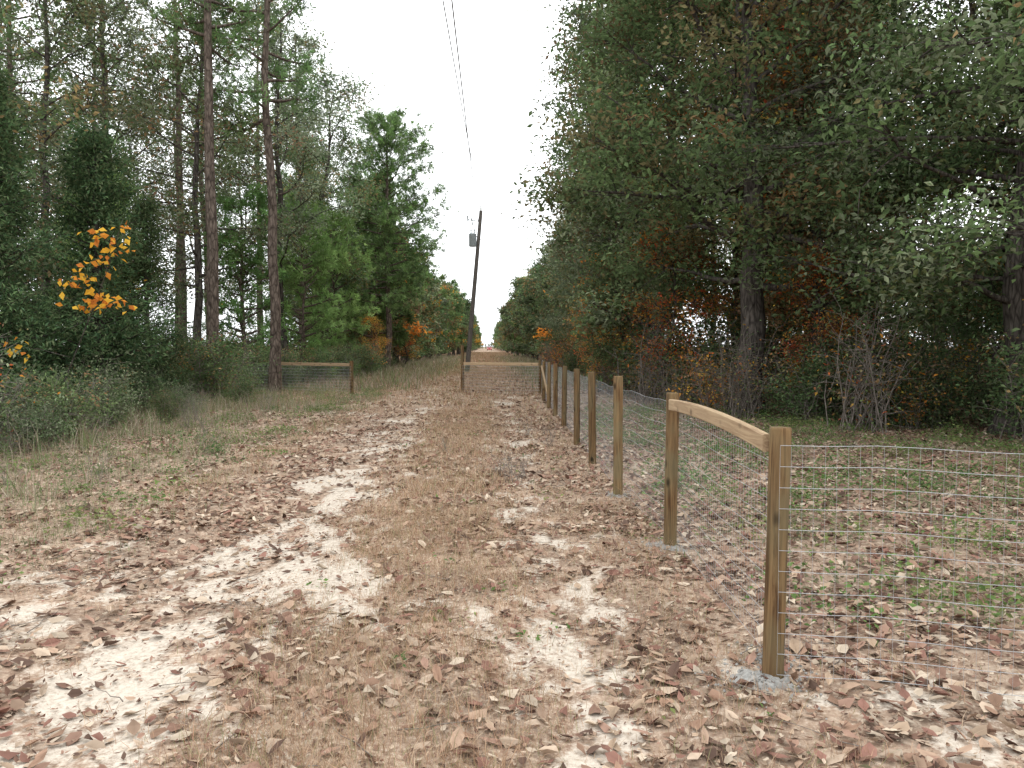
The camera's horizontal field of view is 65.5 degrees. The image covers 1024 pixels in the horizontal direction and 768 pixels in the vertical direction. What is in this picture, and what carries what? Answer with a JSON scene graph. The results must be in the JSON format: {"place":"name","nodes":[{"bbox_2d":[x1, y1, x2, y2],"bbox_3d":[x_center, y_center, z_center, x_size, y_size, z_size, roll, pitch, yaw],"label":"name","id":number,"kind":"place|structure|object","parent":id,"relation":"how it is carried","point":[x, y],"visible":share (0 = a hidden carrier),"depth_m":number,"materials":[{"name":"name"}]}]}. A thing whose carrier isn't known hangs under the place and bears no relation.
{"place":"outdoors","nodes":[
{"label":"outdoors","id":0,"kind":"place"},
{"bbox_2d":[0,0,1015,346],"label":"sky","id":1,"kind":"structure","parent":0,"point":[405,44],"materials":[{"name":"white"}]},
{"bbox_2d":[0,347,1023,767],"bbox_3d":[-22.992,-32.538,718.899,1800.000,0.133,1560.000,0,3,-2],"label":"ground","id":2,"kind":"structure","parent":0,"point":[60,701],"depth_m":4.80,"materials":[{"name":"beige sand"}]},
{"bbox_2d":[0,338,55,435],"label":"leafy shrub","id":3,"kind":"object","parent":2,"relation":"on","point":[17,365],"visible":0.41,"depth_m":13.54,"materials":[{"name":"green plant"}]},
{"bbox_2d":[0,312,59,448],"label":"leafy shrub","id":4,"kind":"object","parent":2,"relation":"on","point":[7,394],"visible":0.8,"depth_m":12.15,"materials":[{"name":"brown plant"}]},
{"bbox_2d":[0,21,67,334],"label":"hardwood tree","id":5,"kind":"object","parent":2,"relation":"on","point":[16,66],"visible":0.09,"depth_m":38.58,"materials":[{"name":"green plant"}]},
{"bbox_2d":[0,0,70,156],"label":"pine tree","id":6,"kind":"object","parent":2,"relation":"on","point":[36,55],"visible":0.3,"depth_m":28.73,"materials":[{"name":"green plant"}]},
{"bbox_2d":[0,0,74,305],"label":"pine tree","id":7,"kind":"object","parent":2,"relation":"on","point":[10,65],"visible":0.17,"depth_m":33.85,"materials":[{"name":"green plant"}]},
{"bbox_2d":[0,384,86,451],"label":"leafy shrub","id":8,"kind":"object","parent":2,"relation":"on","point":[54,424],"visible":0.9,"depth_m":12.02,"materials":[{"name":"green plant"}]},
{"bbox_2d":[0,104,93,372],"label":"cedar tree","id":9,"kind":"object","parent":2,"relation":"on","point":[32,254],"visible":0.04,"depth_m":18.28,"materials":[{"name":"green plant"}]},
{"bbox_2d":[0,58,109,426],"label":"cedar tree","id":10,"kind":"object","parent":2,"relation":"on","point":[16,321],"visible":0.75,"depth_m":15.54,"materials":[{"name":"green plant"}]},
{"bbox_2d":[0,360,118,434],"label":"leafy shrub","id":11,"kind":"object","parent":2,"relation":"on","point":[56,376],"visible":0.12,"depth_m":14.73,"materials":[{"name":"green plant"}]},
{"bbox_2d":[0,358,120,443],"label":"green shrub","id":12,"kind":"object","parent":2,"relation":"on","point":[51,386],"visible":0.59,"depth_m":13.32,"materials":[{"name":"green plant"}]},
{"bbox_2d":[0,0,123,298],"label":"hardwood tree","id":13,"kind":"object","parent":2,"relation":"on","point":[8,33],"visible":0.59,"depth_m":16.31,"materials":[{"name":"green plant"}]},
{"bbox_2d":[3,219,137,391],"bbox_3d":[-7.868,-0.995,14.138,2.416,3.956,1.206,0,3,-2],"label":"maple sapling","id":14,"kind":"object","parent":2,"relation":"on","point":[93,302],"visible":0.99,"depth_m":14.13,"materials":[{"name":"plant"}]},
{"bbox_2d":[26,0,144,221],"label":"pine tree","id":15,"kind":"object","parent":2,"relation":"on","point":[95,74],"visible":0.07,"depth_m":39.42,"materials":[{"name":"green plant"}]},
{"bbox_2d":[41,355,147,418],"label":"green shrub","id":16,"kind":"object","parent":2,"relation":"on","point":[92,373],"visible":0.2,"depth_m":16.86,"materials":[{"name":"green plant"}]},
{"bbox_2d":[0,0,191,365],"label":"hardwood tree","id":17,"kind":"object","parent":2,"relation":"on","point":[47,36],"visible":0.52,"depth_m":23.94,"materials":[{"name":"green plant"}]},
{"bbox_2d":[23,236,168,375],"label":"understory tree","id":18,"kind":"object","parent":2,"relation":"on","point":[123,289],"visible":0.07,"depth_m":21.01,"materials":[{"name":"green plant"}]},
{"bbox_2d":[1,100,191,409],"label":"cedar tree","id":19,"kind":"object","parent":2,"relation":"on","point":[93,190],"visible":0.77,"depth_m":17.95,"materials":[{"name":"green plant"}]},
{"bbox_2d":[32,0,166,322],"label":"pine tree","id":20,"kind":"object","parent":2,"relation":"on","point":[61,69],"visible":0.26,"depth_m":31.77,"materials":[{"name":"green plant"}]},
{"bbox_2d":[48,168,153,382],"bbox_3d":[-11.777,-2.875,22.777,3.098,6.998,3.314,-1,3,-22],"label":"young pine tree","id":21,"kind":"object","parent":2,"relation":"on","point":[81,234],"visible":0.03,"depth_m":22.37,"materials":[{"name":"green plant"}]},
{"bbox_2d":[46,337,158,418],"bbox_3d":[-8.833,0.014,17.092,2.339,2.065,2.583,-2,3,-36],"label":"leafy shrub","id":22,"kind":"object","parent":2,"relation":"on","point":[117,364],"visible":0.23,"depth_m":17.12,"materials":[{"name":"green plant"}]},
{"bbox_2d":[3,0,206,309],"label":"hardwood tree","id":23,"kind":"object","parent":2,"relation":"on","point":[127,44],"visible":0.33,"depth_m":30.73,"materials":[{"name":"green plant"}]},
{"bbox_2d":[62,361,165,429],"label":"leafy shrub","id":24,"kind":"object","parent":2,"relation":"on","point":[114,399],"visible":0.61,"depth_m":15.42,"materials":[{"name":"green plant"}]},
{"bbox_2d":[73,119,192,316],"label":"hardwood tree","id":25,"kind":"object","parent":2,"relation":"on","point":[132,143],"visible":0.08,"depth_m":51.06,"materials":[{"name":"green plant"}]},
{"bbox_2d":[104,190,206,396],"bbox_3d":[-9.959,-2.264,21.699,3.173,5.975,3.208,0,3,-4],"label":"cedar tree","id":26,"kind":"object","parent":2,"relation":"on","point":[153,230],"visible":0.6,"depth_m":21.47,"materials":[{"name":"green plant"}]},
{"bbox_2d":[142,385,187,423],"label":"green shrub","id":27,"kind":"object","parent":2,"relation":"on","point":[167,402],"visible":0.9,"depth_m":16.22,"materials":[{"name":"green plant"}]},
{"bbox_2d":[113,0,235,341],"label":"pine tree","id":28,"kind":"object","parent":2,"relation":"on","point":[179,94],"visible":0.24,"depth_m":35.52,"materials":[{"name":"green plant"}]},
{"bbox_2d":[135,51,218,338],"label":"pine tree","id":29,"kind":"object","parent":2,"relation":"on","point":[174,125],"visible":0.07,"depth_m":53.86,"materials":[{"name":"green plant"}]},
{"bbox_2d":[70,0,323,389],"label":"hardwood tree","id":30,"kind":"object","parent":2,"relation":"on","point":[192,205],"visible":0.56,"depth_m":28.42,"materials":[{"name":"green plant"}]},
{"bbox_2d":[144,2,254,317],"bbox_3d":[-15.055,-9.687,39.579,4.850,19.122,5.394,2,4,39],"label":"pine tree","id":31,"kind":"object","parent":2,"relation":"on","point":[201,199],"visible":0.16,"depth_m":39.32,"materials":[{"name":"green plant"}]},
{"bbox_2d":[148,0,265,395],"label":"pine tree","id":32,"kind":"object","parent":2,"relation":"on","point":[212,273],"visible":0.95,"depth_m":25.20,"materials":[{"name":"brown plant"}]},
{"bbox_2d":[147,110,267,307],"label":"hardwood tree","id":33,"kind":"object","parent":2,"relation":"on","point":[219,144],"visible":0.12,"depth_m":49.14,"materials":[{"name":"green plant"}]},
{"bbox_2d":[164,321,278,400],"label":"green shrub","id":34,"kind":"object","parent":2,"relation":"on","point":[204,367],"visible":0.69,"depth_m":23.16,"materials":[{"name":"green plant"}]},
{"bbox_2d":[185,135,274,341],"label":"hardwood tree","id":35,"kind":"object","parent":2,"relation":"on","point":[241,222],"visible":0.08,"depth_m":56.34,"materials":[{"name":"green plant"}]},
{"bbox_2d":[195,345,279,395],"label":"leafy shrub","id":36,"kind":"object","parent":2,"relation":"on","point":[245,372],"visible":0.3,"depth_m":25.59,"materials":[{"name":"green plant"}]},
{"bbox_2d":[191,177,291,366],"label":"young pine tree","id":37,"kind":"object","parent":2,"relation":"on","point":[259,196],"visible":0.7,"depth_m":30.24,"materials":[{"name":"green plant"}]},
{"bbox_2d":[218,371,266,404],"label":"green shrub","id":38,"kind":"object","parent":2,"relation":"on","point":[237,390],"visible":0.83,"depth_m":21.24,"materials":[{"name":"green plant"}]},
{"bbox_2d":[184,0,327,393],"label":"pine tree","id":39,"kind":"object","parent":2,"relation":"on","point":[275,316],"visible":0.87,"depth_m":26.48,"materials":[{"name":"brown plant"}]},
{"bbox_2d":[213,0,300,344],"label":"pine tree","id":40,"kind":"object","parent":2,"relation":"on","point":[233,81],"visible":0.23,"depth_m":44.22,"materials":[{"name":"green plant"}]},
{"bbox_2d":[229,337,289,388],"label":"green shrub","id":41,"kind":"object","parent":2,"relation":"on","point":[256,357],"visible":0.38,"depth_m":28.47,"materials":[{"name":"green plant"}]},
{"bbox_2d":[174,0,375,357],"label":"hardwood tree","id":42,"kind":"object","parent":2,"relation":"on","point":[281,41],"visible":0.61,"depth_m":33.34,"materials":[{"name":"green plant"}]},
{"bbox_2d":[206,361,353,393],"bbox_3d":[-8.313,-0.117,27.491,6.652,1.407,0.180,1,3,22],"label":"wire fence","id":43,"kind":"object","parent":2,"relation":"on","point":[350,364],"visible":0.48,"depth_m":26.59,"materials":[{"name":"brown wood"}]},
{"bbox_2d":[258,343,307,386],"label":"green shrub","id":44,"kind":"object","parent":2,"relation":"on","point":[290,372],"visible":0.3,"depth_m":29.64,"materials":[{"name":"green plant"}]},
{"bbox_2d":[259,184,345,381],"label":"young pine tree","id":45,"kind":"object","parent":2,"relation":"on","point":[325,258],"visible":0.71,"depth_m":35.22,"materials":[{"name":"green plant"}]},
{"bbox_2d":[257,28,357,373],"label":"pine tree","id":46,"kind":"object","parent":2,"relation":"on","point":[302,230],"visible":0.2,"depth_m":42.78,"materials":[{"name":"green plant"}]},
{"bbox_2d":[263,131,364,341],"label":"oak tree","id":47,"kind":"object","parent":2,"relation":"on","point":[312,288],"visible":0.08,"depth_m":48.76,"materials":[{"name":"green plant"}]},
{"bbox_2d":[249,60,387,375],"bbox_3d":[-9.720,-8.148,40.136,6.900,15.933,8.351,0,3,-10],"label":"hardwood tree","id":48,"kind":"object","parent":2,"relation":"on","point":[344,91],"visible":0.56,"depth_m":39.89,"materials":[{"name":"green plant"}]},
{"bbox_2d":[297,341,348,383],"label":"green shrub","id":49,"kind":"object","parent":2,"relation":"on","point":[321,371],"visible":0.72,"depth_m":33.68,"materials":[{"name":"green plant"}]},
{"bbox_2d":[296,193,381,374],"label":"young pine tree","id":50,"kind":"object","parent":2,"relation":"on","point":[344,229],"visible":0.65,"depth_m":39.25,"materials":[{"name":"green plant"}]},
{"bbox_2d":[342,338,389,375],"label":"green shrub","id":51,"kind":"object","parent":2,"relation":"on","point":[366,364],"visible":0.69,"depth_m":41.57,"materials":[{"name":"green plant"}]},
{"bbox_2d":[335,173,416,350],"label":"pine tree","id":52,"kind":"object","parent":2,"relation":"on","point":[401,335],"visible":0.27,"depth_m":54.43,"materials":[{"name":"green plant"}]},
{"bbox_2d":[334,158,424,337],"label":"pine tree","id":53,"kind":"object","parent":2,"relation":"on","point":[390,177],"visible":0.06,"depth_m":57.33,"materials":[{"name":"green plant"}]},
{"bbox_2d":[314,103,458,370],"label":"pine tree","id":54,"kind":"object","parent":2,"relation":"on","point":[390,127],"visible":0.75,"depth_m":49.49,"materials":[{"name":"green plant"}]},
{"bbox_2d":[342,215,440,352],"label":"oak tree","id":55,"kind":"object","parent":2,"relation":"on","point":[417,334],"visible":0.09,"depth_m":57.78,"materials":[{"name":"green plant"}]},
{"bbox_2d":[396,247,448,361],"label":"oak tree","id":56,"kind":"object","parent":2,"relation":"on","point":[439,305],"visible":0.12,"depth_m":79.38,"materials":[{"name":"green plant"}]},
{"bbox_2d":[414,273,446,360],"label":"oak tree","id":57,"kind":"object","parent":2,"relation":"on","point":[433,288],"visible":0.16,"depth_m":81.57,"materials":[{"name":"green plant"}]},
{"bbox_2d":[412,274,535,357],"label":"distant tree line","id":58,"kind":"object","parent":2,"relation":"on","point":[457,332],"visible":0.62,"depth_m":115.46,"materials":[{"name":"green plant"}]},
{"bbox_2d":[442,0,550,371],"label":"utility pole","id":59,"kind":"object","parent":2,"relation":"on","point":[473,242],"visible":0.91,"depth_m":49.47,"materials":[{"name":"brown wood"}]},
{"bbox_2d":[461,345,539,393],"bbox_3d":[-0.400,-0.350,26.878,2.997,1.922,0.178,1,3,25],"label":"wire fence","id":60,"kind":"object","parent":2,"relation":"on","point":[463,363],"visible":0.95,"depth_m":26.99,"materials":[{"name":"brown wood"}]},
{"bbox_2d":[0,351,1023,767],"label":"dry straw grass","id":61,"kind":"structure","parent":2,"relation":"on","point":[480,403],"depth_m":4.89,"materials":[{"name":"brown plant"}]},
{"bbox_2d":[0,360,1023,767],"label":"green weeds","id":62,"kind":"object","parent":2,"relation":"on","point":[824,494],"visible":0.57,"depth_m":8.88,"materials":[{"name":"green plant"}]},
{"bbox_2d":[0,373,1023,767],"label":"fallen leaves","id":63,"kind":"object","parent":2,"relation":"on","point":[678,669],"depth_m":5.14,"materials":[{"name":"brown plant"}]},
{"bbox_2d":[503,259,539,359],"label":"oak tree","id":64,"kind":"object","parent":2,"relation":"on","point":[513,312],"visible":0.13,"depth_m":94.74,"materials":[{"name":"green plant"}]},
{"bbox_2d":[513,240,559,359],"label":"oak tree","id":65,"kind":"object","parent":2,"relation":"on","point":[535,282],"visible":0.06,"depth_m":73.85,"materials":[{"name":"green plant"}]},
{"bbox_2d":[517,251,568,363],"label":"oak tree","id":66,"kind":"object","parent":2,"relation":"on","point":[528,328],"visible":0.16,"depth_m":70.21,"materials":[{"name":"green plant"}]},
{"bbox_2d":[529,234,573,355],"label":"oak tree","id":67,"kind":"object","parent":2,"relation":"on","point":[547,286],"visible":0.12,"depth_m":54.86,"materials":[{"name":"green plant"}]},
{"bbox_2d":[539,181,589,369],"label":"oak tree","id":68,"kind":"object","parent":2,"relation":"on","point":[560,312],"visible":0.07,"depth_m":47.60,"materials":[{"name":"green plant"}]},
{"bbox_2d":[561,294,618,392],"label":"maple tree","id":69,"kind":"object","parent":2,"relation":"on","point":[587,355],"visible":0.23,"depth_m":27.38,"materials":[{"name":"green plant"}]},
{"bbox_2d":[518,9,701,349],"bbox_3d":[4.399,-8.213,34.572,8.652,16.667,7.890,-2,3,-36],"label":"oak tree","id":70,"kind":"object","parent":2,"relation":"on","point":[561,241],"visible":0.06,"depth_m":34.25,"materials":[{"name":"green plant"}]},
{"bbox_2d":[517,0,731,386],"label":"oak tree","id":71,"kind":"object","parent":2,"relation":"on","point":[546,104],"visible":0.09,"depth_m":28.65,"materials":[{"name":"green plant"}]},
{"bbox_2d":[561,244,687,394],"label":"understory tree","id":72,"kind":"object","parent":2,"relation":"on","point":[604,354],"visible":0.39,"depth_m":25.32,"materials":[{"name":"green plant"}]},
{"bbox_2d":[590,301,690,404],"bbox_3d":[3.536,-0.864,21.717,2.614,2.951,3.576,-1,3,-24],"label":"bare brush","id":73,"kind":"object","parent":2,"relation":"on","point":[646,388],"visible":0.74,"depth_m":21.41,"materials":[{"name":"brown plant"}]},
{"bbox_2d":[590,311,697,397],"bbox_3d":[4.436,-0.799,25.154,3.832,3.144,4.142,1,3,24],"label":"evergreen shrub","id":74,"kind":"object","parent":2,"relation":"on","point":[629,357],"visible":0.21,"depth_m":24.82,"materials":[{"name":"green plant"}]},
{"bbox_2d":[608,214,738,393],"bbox_3d":[4.491,-1.980,21.331,3.086,5.395,3.661,-2,3,-35],"label":"maple tree","id":75,"kind":"object","parent":2,"relation":"on","point":[672,328],"visible":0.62,"depth_m":21.15,"materials":[{"name":"brown plant"}]},
{"bbox_2d":[539,0,810,397],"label":"oak tree","id":76,"kind":"object","parent":2,"relation":"on","point":[597,319],"visible":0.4,"depth_m":24.32,"materials":[{"name":"green plant"}]},
{"bbox_2d":[638,343,711,406],"bbox_3d":[4.149,-0.147,19.320,2.047,1.689,1.496,-1,3,-16],"label":"bare brush","id":77,"kind":"object","parent":2,"relation":"on","point":[675,388],"visible":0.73,"depth_m":19.19,"materials":[{"name":"brown plant"}]},
{"bbox_2d":[628,292,785,404],"bbox_3d":[5.276,-0.755,21.535,4.153,3.408,4.489,3,4,45],"label":"evergreen shrub","id":78,"kind":"object","parent":2,"relation":"on","point":[713,346],"visible":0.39,"depth_m":21.12,"materials":[{"name":"green plant"}]},
{"bbox_2d":[665,331,774,409],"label":"autumn shrub","id":79,"kind":"object","parent":2,"relation":"on","point":[700,398],"visible":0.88,"depth_m":17.80,"materials":[{"name":"brown plant"}]},
{"bbox_2d":[626,0,838,391],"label":"oak tree","id":80,"kind":"object","parent":2,"relation":"on","point":[734,291],"visible":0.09,"depth_m":23.06,"materials":[{"name":"green plant"}]},
{"bbox_2d":[692,327,786,420],"bbox_3d":[4.886,-0.251,17.537,1.888,2.132,2.584,-1,3,-12],"label":"bare brush","id":81,"kind":"object","parent":2,"relation":"on","point":[745,387],"visible":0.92,"depth_m":17.27,"materials":[{"name":"brown plant"}]},
{"bbox_2d":[680,305,808,418],"bbox_3d":[5.324,-0.455,17.740,3.050,2.517,2.229,0,3,2],"label":"bare brush","id":82,"kind":"object","parent":2,"relation":"on","point":[726,387],"visible":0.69,"depth_m":17.54,"materials":[{"name":"brown plant"}]},
{"bbox_2d":[501,0,1021,415],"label":"oak tree","id":83,"kind":"object","parent":2,"relation":"on","point":[751,219],"visible":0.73,"depth_m":17.55,"materials":[{"name":"green plant"}]},
{"bbox_2d":[538,360,1023,719],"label":"wire fence","id":84,"kind":"object","parent":2,"relation":"on","point":[775,442],"visible":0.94,"depth_m":3.99,"materials":[{"name":"wood"}]},
{"bbox_2d":[723,305,851,399],"bbox_3d":[8.096,-0.814,23.653,4.307,3.270,3.985,1,3,18],"label":"evergreen shrub","id":85,"kind":"object","parent":2,"relation":"on","point":[780,333],"visible":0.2,"depth_m":23.39,"materials":[{"name":"green plant"}]},
{"bbox_2d":[750,335,860,420],"bbox_3d":[6.531,0.022,16.967,2.776,2.105,2.086,1,3,19],"label":"green shrub","id":86,"kind":"object","parent":2,"relation":"on","point":[800,390],"visible":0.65,"depth_m":16.93,"materials":[{"name":"green plant"}]},
{"bbox_2d":[765,327,858,415],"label":"evergreen shrub","id":87,"kind":"object","parent":2,"relation":"on","point":[813,367],"visible":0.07,"depth_m":18.51,"materials":[{"name":"green plant"}]},
{"bbox_2d":[687,0,939,356],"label":"oak tree","id":88,"kind":"object","parent":2,"relation":"on","point":[769,303],"visible":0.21,"depth_m":19.96,"materials":[{"name":"green plant"}]},
{"bbox_2d":[773,239,884,416],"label":"maple tree","id":89,"kind":"object","parent":2,"relation":"on","point":[821,332],"visible":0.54,"depth_m":17.49,"materials":[{"name":"green plant"}]},
{"bbox_2d":[652,0,1023,436],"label":"oak tree","id":90,"kind":"object","parent":2,"relation":"on","point":[1012,293],"visible":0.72,"depth_m":14.30,"materials":[{"name":"green plant"}]},
{"bbox_2d":[818,323,921,426],"bbox_3d":[7.060,-0.169,15.739,1.903,2.149,2.605,1,3,22],"label":"bare brush","id":91,"kind":"object","parent":2,"relation":"on","point":[851,390],"visible":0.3,"depth_m":15.83,"materials":[{"name":"brown plant"}]},
{"bbox_2d":[739,0,1007,341],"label":"oak tree","id":92,"kind":"object","parent":2,"relation":"on","point":[915,313],"visible":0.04,"depth_m":24.98,"materials":[{"name":"green plant"}]},
{"bbox_2d":[789,280,959,433],"bbox_3d":[6.589,-0.580,15.296,2.703,3.052,3.699,0,3,8],"label":"bare brush","id":93,"kind":"object","parent":2,"relation":"on","point":[870,374],"visible":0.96,"depth_m":14.88,"materials":[{"name":"brown plant"}]},
{"bbox_2d":[785,311,965,429],"bbox_3d":[7.361,-0.166,16.216,3.490,2.650,3.229,1,3,15],"label":"evergreen shrub","id":94,"kind":"object","parent":2,"relation":"on","point":[876,351],"visible":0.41,"depth_m":15.98,"materials":[{"name":"green plant"}]},
{"bbox_2d":[762,0,1023,373],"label":"oak tree","id":95,"kind":"object","parent":2,"relation":"on","point":[919,128],"visible":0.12,"depth_m":17.10,"materials":[{"name":"green plant"}]},
{"bbox_2d":[786,0,1023,330],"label":"oak tree","id":96,"kind":"object","parent":2,"relation":"on","point":[973,233],"visible":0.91,"depth_m":11.12,"materials":[{"name":"green plant"}]},
{"bbox_2d":[857,344,967,429],"bbox_3d":[7.678,0.162,15.293,1.902,1.870,1.858,1,3,28],"label":"autumn shrub","id":97,"kind":"object","parent":2,"relation":"on","point":[910,405],"visible":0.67,"depth_m":15.27,"materials":[{"name":"brown plant"}]},
{"bbox_2d":[826,296,1001,421],"bbox_3d":[8.650,-0.648,17.223,3.669,3.028,2.681,1,3,28],"label":"bare brush","id":98,"kind":"object","parent":2,"relation":"on","point":[939,341],"visible":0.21,"depth_m":16.87,"materials":[{"name":"brown plant"}]},
{"bbox_2d":[865,341,1001,431],"bbox_3d":[8.139,0.138,15.579,2.604,1.977,2.409,-1,3,-21],"label":"evergreen shrub","id":99,"kind":"object","parent":2,"relation":"on","point":[937,387],"visible":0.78,"depth_m":15.33,"materials":[{"name":"green plant"}]},
{"bbox_2d":[899,234,1006,423],"bbox_3d":[9.874,-1.120,16.105,3.391,4.165,3.650,0,3,-4],"label":"understory tree","id":100,"kind":"object","parent":2,"relation":"on","point":[976,324],"visible":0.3,"depth_m":16.35,"materials":[{"name":"green plant"}]},
{"bbox_2d":[930,1,1022,301],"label":"oak tree","id":101,"kind":"object","parent":2,"relation":"on","point":[1009,159],"visible":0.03,"depth_m":18.92,"materials":[{"name":"green plant"}]},
{"bbox_2d":[950,351,1008,427],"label":"evergreen shrub","id":102,"kind":"object","parent":2,"relation":"on","point":[983,392],"visible":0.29,"depth_m":15.40,"materials":[{"name":"green plant"}]},
{"bbox_2d":[953,315,1023,440],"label":"green shrub","id":103,"kind":"object","parent":2,"relation":"on","point":[1010,394],"visible":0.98,"depth_m":13.55,"materials":[{"name":"green plant"}]},
{"bbox_2d":[0,354,1023,593],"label":"verge grass","id":104,"kind":"structure","parent":0,"point":[414,368],"depth_m":12.89,"materials":[{"name":"plant"}]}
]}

